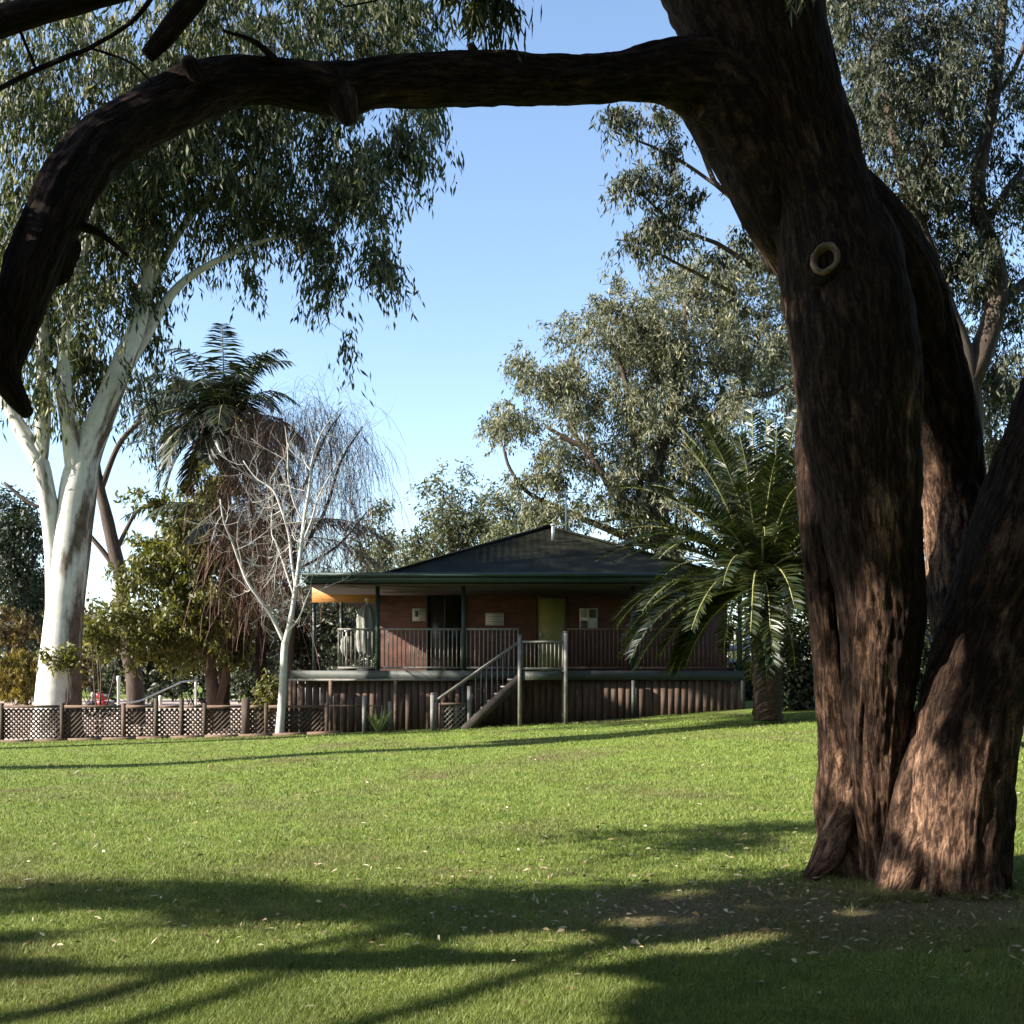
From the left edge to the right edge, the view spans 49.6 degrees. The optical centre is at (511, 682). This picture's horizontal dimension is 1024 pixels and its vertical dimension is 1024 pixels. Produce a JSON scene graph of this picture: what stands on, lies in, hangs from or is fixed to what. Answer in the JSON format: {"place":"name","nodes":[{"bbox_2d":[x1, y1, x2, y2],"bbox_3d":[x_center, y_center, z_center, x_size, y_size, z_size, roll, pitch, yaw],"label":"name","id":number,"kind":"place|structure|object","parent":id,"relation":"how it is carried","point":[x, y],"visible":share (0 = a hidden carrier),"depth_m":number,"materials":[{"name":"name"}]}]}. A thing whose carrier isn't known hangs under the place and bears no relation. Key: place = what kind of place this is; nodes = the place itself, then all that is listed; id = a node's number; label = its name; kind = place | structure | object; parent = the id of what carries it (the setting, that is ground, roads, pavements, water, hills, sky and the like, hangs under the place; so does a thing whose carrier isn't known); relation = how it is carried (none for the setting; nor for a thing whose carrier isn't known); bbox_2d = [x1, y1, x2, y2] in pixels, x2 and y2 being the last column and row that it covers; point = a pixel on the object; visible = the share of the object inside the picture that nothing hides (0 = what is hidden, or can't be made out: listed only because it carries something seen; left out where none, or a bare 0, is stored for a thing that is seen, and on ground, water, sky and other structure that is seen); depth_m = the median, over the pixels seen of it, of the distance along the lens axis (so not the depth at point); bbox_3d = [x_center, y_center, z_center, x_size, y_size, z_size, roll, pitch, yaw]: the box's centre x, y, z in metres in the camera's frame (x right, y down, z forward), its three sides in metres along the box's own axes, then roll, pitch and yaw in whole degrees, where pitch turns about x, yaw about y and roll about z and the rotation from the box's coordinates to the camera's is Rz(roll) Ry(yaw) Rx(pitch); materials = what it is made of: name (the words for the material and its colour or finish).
{"place":"outdoors","nodes":[
{"label":"outdoors","id":0,"kind":"place"},
{"bbox_2d":[84,691,116,715],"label":"motorcycle","id":1,"kind":"object","parent":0,"point":[104,697],"visible":0.46,"depth_m":51.92,"materials":[{"name":"red metal"}]},
{"bbox_2d":[0,699,284,739],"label":"path","id":2,"kind":"structure","parent":0,"point":[176,702],"depth_m":48.91,"materials":[{"name":"grey concrete"}]},
{"bbox_2d":[3,356,199,724],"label":"leaning gum tree","id":3,"kind":"object","parent":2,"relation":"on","point":[135,685],"visible":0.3,"depth_m":41.83,"materials":[{"name":"brown plant"}]},
{"bbox_2d":[131,323,308,728],"bbox_3d":[-10.006,-5.051,38.056,5.963,13.306,5.778,0,0,0],"label":"feather palm","id":4,"kind":"object","parent":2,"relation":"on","point":[237,385],"visible":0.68,"depth_m":37.15,"materials":[{"name":"green plant"}]},
{"bbox_2d":[118,476,395,731],"bbox_3d":[-8.128,-2.543,35.861,7.346,8.290,7.344,0,0,-42],"label":"feather palm","id":5,"kind":"object","parent":2,"relation":"on","point":[260,665],"visible":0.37,"depth_m":35.74,"materials":[{"name":"green plant"}]},
{"bbox_2d":[0,684,1023,1023],"bbox_3d":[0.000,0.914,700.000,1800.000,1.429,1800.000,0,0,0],"label":"ground","id":6,"kind":"structure","parent":0,"point":[630,914],"depth_m":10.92,"materials":[{"name":"green plant"}]},
{"bbox_2d":[0,646,38,704],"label":"shrub","id":7,"kind":"object","parent":6,"relation":"on","point":[18,676],"visible":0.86,"depth_m":73.16,"materials":[{"name":"yellow plant"}]},
{"bbox_2d":[0,483,44,701],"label":"gum tree","id":8,"kind":"object","parent":6,"relation":"on","point":[16,540],"visible":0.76,"depth_m":88.76,"materials":[{"name":"green plant"}]},
{"bbox_2d":[0,605,44,704],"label":"shrub","id":9,"kind":"object","parent":6,"relation":"on","point":[24,629],"visible":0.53,"depth_m":79.36,"materials":[{"name":"green plant"}]},
{"bbox_2d":[0,553,44,700],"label":"gum tree","id":10,"kind":"object","parent":6,"relation":"on","point":[37,646],"visible":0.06,"depth_m":94.07,"materials":[{"name":"green plant"}]},
{"bbox_2d":[32,639,85,738],"bbox_3d":[-12.652,0.219,31.035,1.478,2.890,1.084,0,0,-13],"label":"shrub","id":11,"kind":"object","parent":6,"relation":"on","point":[67,658],"visible":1,"depth_m":30.96,"materials":[{"name":"green plant"}]},
{"bbox_2d":[82,613,125,703],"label":"shrub","id":12,"kind":"object","parent":6,"relation":"on","point":[85,679],"visible":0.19,"depth_m":77.85,"materials":[{"name":"green plant"}]},
{"bbox_2d":[82,588,141,734],"bbox_3d":[-12.549,-0.640,33.852,2.175,4.595,2.640,0,0,0],"label":"shrub","id":13,"kind":"object","parent":6,"relation":"on","point":[92,631],"visible":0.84,"depth_m":33.86,"materials":[{"name":"green plant"}]},
{"bbox_2d":[116,676,120,720],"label":"bollard","id":14,"kind":"object","parent":6,"relation":"on","point":[118,679],"visible":0.72,"depth_m":45.94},
{"bbox_2d":[83,649,182,704],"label":"shrub","id":15,"kind":"object","parent":6,"relation":"on","point":[148,668],"visible":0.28,"depth_m":73.61,"materials":[{"name":"green plant"}]},
{"bbox_2d":[158,695,161,725],"bbox_3d":[-12.677,1.056,40.000,0.142,1.188,0.142,0,0,0],"label":"bollard","id":16,"kind":"object","parent":6,"relation":"on","point":[160,699],"visible":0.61,"depth_m":39.95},
{"bbox_2d":[128,679,197,735],"bbox_3d":[-10.384,0.772,33.000,2.091,1.756,0.060,0,0,0],"label":"ramp handrail","id":17,"kind":"object","parent":6,"relation":"on","point":[160,691],"visible":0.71,"depth_m":32.98,"materials":[{"name":"grey metal"}]},
{"bbox_2d":[0,698,328,739],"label":"lattice fence","id":18,"kind":"object","parent":6,"relation":"on","point":[245,706],"visible":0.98,"depth_m":28.00,"materials":[{"name":"brown wood"}]},
{"bbox_2d":[0,731,340,741],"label":"lawn edging","id":19,"kind":"object","parent":6,"relation":"on","point":[210,736],"visible":0.56,"depth_m":27.76,"materials":[{"name":"brown wood"}]},
{"bbox_2d":[85,461,272,731],"bbox_3d":[-10.345,-2.855,36.136,5.323,9.369,6.287,0,0,30],"label":"pepper tree","id":20,"kind":"object","parent":6,"relation":"on","point":[161,572],"visible":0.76,"depth_m":35.14,"materials":[{"name":"green plant"}]},
{"bbox_2d":[148,638,236,704],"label":"shrub","id":21,"kind":"object","parent":6,"relation":"on","point":[173,693],"visible":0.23,"depth_m":71.81,"materials":[{"name":"green plant"}]},
{"bbox_2d":[194,682,196,720],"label":"bollard","id":22,"kind":"object","parent":6,"relation":"on","point":[195,684],"visible":0.77,"depth_m":45.96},
{"bbox_2d":[0,0,464,738],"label":"white gum tree","id":23,"kind":"object","parent":6,"relation":"on","point":[140,228],"visible":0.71,"depth_m":31.29,"materials":[{"name":"green plant"}]},
{"bbox_2d":[175,518,310,702],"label":"gum tree","id":24,"kind":"object","parent":6,"relation":"on","point":[274,658],"visible":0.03,"depth_m":69.31,"materials":[{"name":"green plant"}]},
{"bbox_2d":[230,599,280,723],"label":"shrub","id":25,"kind":"object","parent":6,"relation":"on","point":[240,690],"visible":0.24,"depth_m":41.84,"materials":[{"name":"green plant"}]},
{"bbox_2d":[249,667,288,733],"bbox_3d":[-6.875,0.609,31.062,1.165,2.103,1.241,0,0,0],"label":"shrub","id":26,"kind":"object","parent":6,"relation":"on","point":[265,690],"visible":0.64,"depth_m":30.98,"materials":[{"name":"green plant"}]},
{"bbox_2d":[165,354,421,732],"bbox_3d":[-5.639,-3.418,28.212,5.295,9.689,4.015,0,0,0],"label":"bare birch tree","id":27,"kind":"object","parent":6,"relation":"on","point":[281,709],"visible":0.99,"depth_m":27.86,"materials":[{"name":"white plant"}]},
{"bbox_2d":[270,604,327,690],"bbox_3d":[-7.355,-0.521,37.859,2.016,4.358,1.755,0,0,0],"label":"shrub","id":28,"kind":"object","parent":6,"relation":"on","point":[300,648],"visible":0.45,"depth_m":37.92,"materials":[{"name":"green plant"}]},
{"bbox_2d":[273,562,375,669],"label":"gum tree","id":29,"kind":"object","parent":6,"relation":"on","point":[351,609],"visible":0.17,"depth_m":63.35,"materials":[{"name":"green plant"}]},
{"bbox_2d":[293,601,356,670],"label":"shrub","id":30,"kind":"object","parent":6,"relation":"on","point":[330,633],"visible":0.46,"depth_m":45.54,"materials":[{"name":"green plant"}]},
{"bbox_2d":[329,695,391,732],"bbox_3d":[-3.806,0.840,27.900,1.574,1.035,0.100,0,0,0],"label":"post and rail fence","id":31,"kind":"object","parent":6,"relation":"on","point":[364,705],"visible":0.8,"depth_m":27.85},
{"bbox_2d":[341,489,408,664],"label":"gum tree","id":32,"kind":"object","parent":6,"relation":"on","point":[376,550],"visible":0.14,"depth_m":94.43,"materials":[{"name":"green plant"}]},
{"bbox_2d":[362,706,394,732],"bbox_3d":[-3.228,0.878,27.628,0.991,0.733,1.086,0,0,44],"label":"flax plant","id":33,"kind":"object","parent":6,"relation":"on","point":[379,725],"visible":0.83,"depth_m":27.50,"materials":[{"name":"green plant"}]},
{"bbox_2d":[373,456,506,666],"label":"gum tree","id":34,"kind":"object","parent":6,"relation":"on","point":[455,533],"visible":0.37,"depth_m":84.02,"materials":[{"name":"green plant"}]},
{"bbox_2d":[439,686,470,729],"bbox_3d":[-1.412,0.688,27.500,0.809,1.208,0.100,0,0,0],"label":"lattice screen","id":35,"kind":"object","parent":6,"relation":"on","point":[468,703],"visible":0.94,"depth_m":27.49,"materials":[{"name":"brown wood"}]},
{"bbox_2d":[0,592,928,693],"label":"wood","id":36,"kind":"object","parent":6,"relation":"on","point":[134,601],"depth_m":145.62,"materials":[{"name":"green plant"}]},
{"bbox_2d":[430,631,567,730],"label":"deck stairs","id":37,"kind":"structure","parent":6,"relation":"on","point":[494,702],"depth_m":27.28,"materials":[{"name":"grey wood"}]},
{"bbox_2d":[462,476,537,543],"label":"gum tree","id":38,"kind":"object","parent":6,"relation":"on","point":[502,530],"visible":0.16,"depth_m":78.80,"materials":[{"name":"green plant"}]},
{"bbox_2d":[0,0,1023,899],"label":"red gum tree","id":39,"kind":"object","parent":6,"relation":"on","point":[894,480],"visible":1,"depth_m":7.92,"materials":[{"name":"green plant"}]},
{"bbox_2d":[0,723,1023,1018],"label":"leaf litter","id":40,"kind":"object","parent":6,"relation":"on","point":[634,941],"visible":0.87,"depth_m":7.77,"materials":[{"name":"plant"}]},
{"bbox_2d":[289,488,744,732],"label":"brick cafe","id":41,"kind":"structure","parent":6,"relation":"on","point":[545,582],"depth_m":28.60,"materials":[{"name":"brown brick"}]},
{"bbox_2d":[336,630,355,670],"bbox_3d":[-4.417,-0.880,29.600,0.500,1.145,0.500,0,0,0],"label":"patio umbrella","id":42,"kind":"object","parent":41,"relation":"on","point":[344,646],"visible":0.48,"depth_m":29.49,"materials":[{"name":"grey fabric"}]},
{"bbox_2d":[356,597,375,670],"bbox_3d":[-3.818,-1.275,29.200,0.637,1.937,0.637,0,0,0],"label":"patio umbrella","id":43,"kind":"object","parent":41,"relation":"on","point":[366,616],"visible":0.84,"depth_m":29.02,"materials":[{"name":"grey fabric"}]},
{"bbox_2d":[412,608,425,620],"bbox_3d":[-2.623,-1.926,31.481,0.400,0.364,0.034,0,0,0],"label":"notice","id":44,"kind":"object","parent":41,"relation":"attached to","point":[418,614],"visible":1,"depth_m":31.47,"materials":[{"name":"white paper"}]},
{"bbox_2d":[426,595,461,670],"bbox_3d":[-1.902,-1.431,31.474,1.065,2.249,0.048,0,0,0],"label":"glass doorway","id":45,"kind":"structure","parent":41,"relation":"in","point":[442,611],"depth_m":31.48,"materials":[{"name":"black glass"}]},
{"bbox_2d":[486,613,503,624],"bbox_3d":[-0.491,-1.799,31.481,0.521,0.351,0.034,0,0,0],"label":"notice","id":46,"kind":"object","parent":41,"relation":"attached to","point":[494,618],"visible":1,"depth_m":31.47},
{"bbox_2d":[538,599,564,670],"bbox_3d":[1.121,-1.346,31.459,0.788,2.058,0.077,0,0,0],"label":"door","id":47,"kind":"structure","parent":41,"relation":"in","point":[551,612],"depth_m":31.47,"materials":[{"name":"paint"}]},
{"bbox_2d":[579,608,596,627],"bbox_3d":[2.169,-1.805,31.481,0.509,0.606,0.034,0,0,0],"label":"window","id":48,"kind":"structure","parent":41,"relation":"attached to","point":[587,617],"depth_m":31.47,"materials":[{"name":"white glass"}]},
{"bbox_2d":[472,223,795,562],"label":"silver gum tree","id":49,"kind":"object","parent":6,"relation":"on","point":[663,357],"visible":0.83,"depth_m":48.90,"materials":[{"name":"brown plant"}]},
{"bbox_2d":[727,635,750,675],"bbox_3d":[8.053,-0.368,38.065,1.786,2.537,0.170,0,0,0],"label":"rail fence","id":50,"kind":"object","parent":6,"relation":"on","point":[735,649],"visible":0.01,"depth_m":37.98,"materials":[{"name":"grey metal"}]},
{"bbox_2d":[727,658,752,700],"bbox_3d":[7.410,-0.138,35.962,2.038,1.679,2.068,0,0,-27],"label":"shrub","id":51,"kind":"object","parent":6,"relation":"on","point":[748,687],"visible":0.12,"depth_m":35.65,"materials":[{"name":"green plant"}]},
{"bbox_2d":[698,355,805,657],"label":"gum tree","id":52,"kind":"object","parent":6,"relation":"on","point":[785,395],"visible":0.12,"depth_m":44.01,"materials":[{"name":"green plant"}]},
{"bbox_2d":[593,403,931,720],"bbox_3d":[5.315,-2.578,23.463,7.157,6.770,7.329,0,0,0],"label":"date palm","id":53,"kind":"object","parent":6,"relation":"on","point":[758,558],"visible":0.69,"depth_m":22.55,"materials":[{"name":"green plant"}]},
{"bbox_2d":[780,614,814,710],"bbox_3d":[7.019,-0.622,26.998,2.071,2.700,1.963,0,0,-17],"label":"shrub","id":54,"kind":"object","parent":6,"relation":"on","point":[798,689],"visible":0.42,"depth_m":26.71,"materials":[{"name":"green plant"}]},
{"bbox_2d":[589,0,1023,470],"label":"grey gum tree","id":55,"kind":"object","parent":6,"relation":"on","point":[998,291],"visible":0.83,"depth_m":17.17,"materials":[{"name":"brown plant"}]},
{"bbox_2d":[916,617,931,699],"bbox_3d":[11.106,-1.208,29.957,3.500,3.604,2.763,0,0,0],"label":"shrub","id":56,"kind":"object","parent":6,"relation":"on","point":[925,653],"visible":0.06,"depth_m":29.37,"materials":[{"name":"green plant"}]},
{"bbox_2d":[923,372,1008,657],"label":"gum tree","id":57,"kind":"object","parent":6,"relation":"on","point":[1001,426],"depth_m":45.90,"materials":[{"name":"green plant"}]},
{"bbox_2d":[0,0,1023,683],"label":"sky","id":58,"kind":"structure","parent":0,"point":[521,239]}
]}

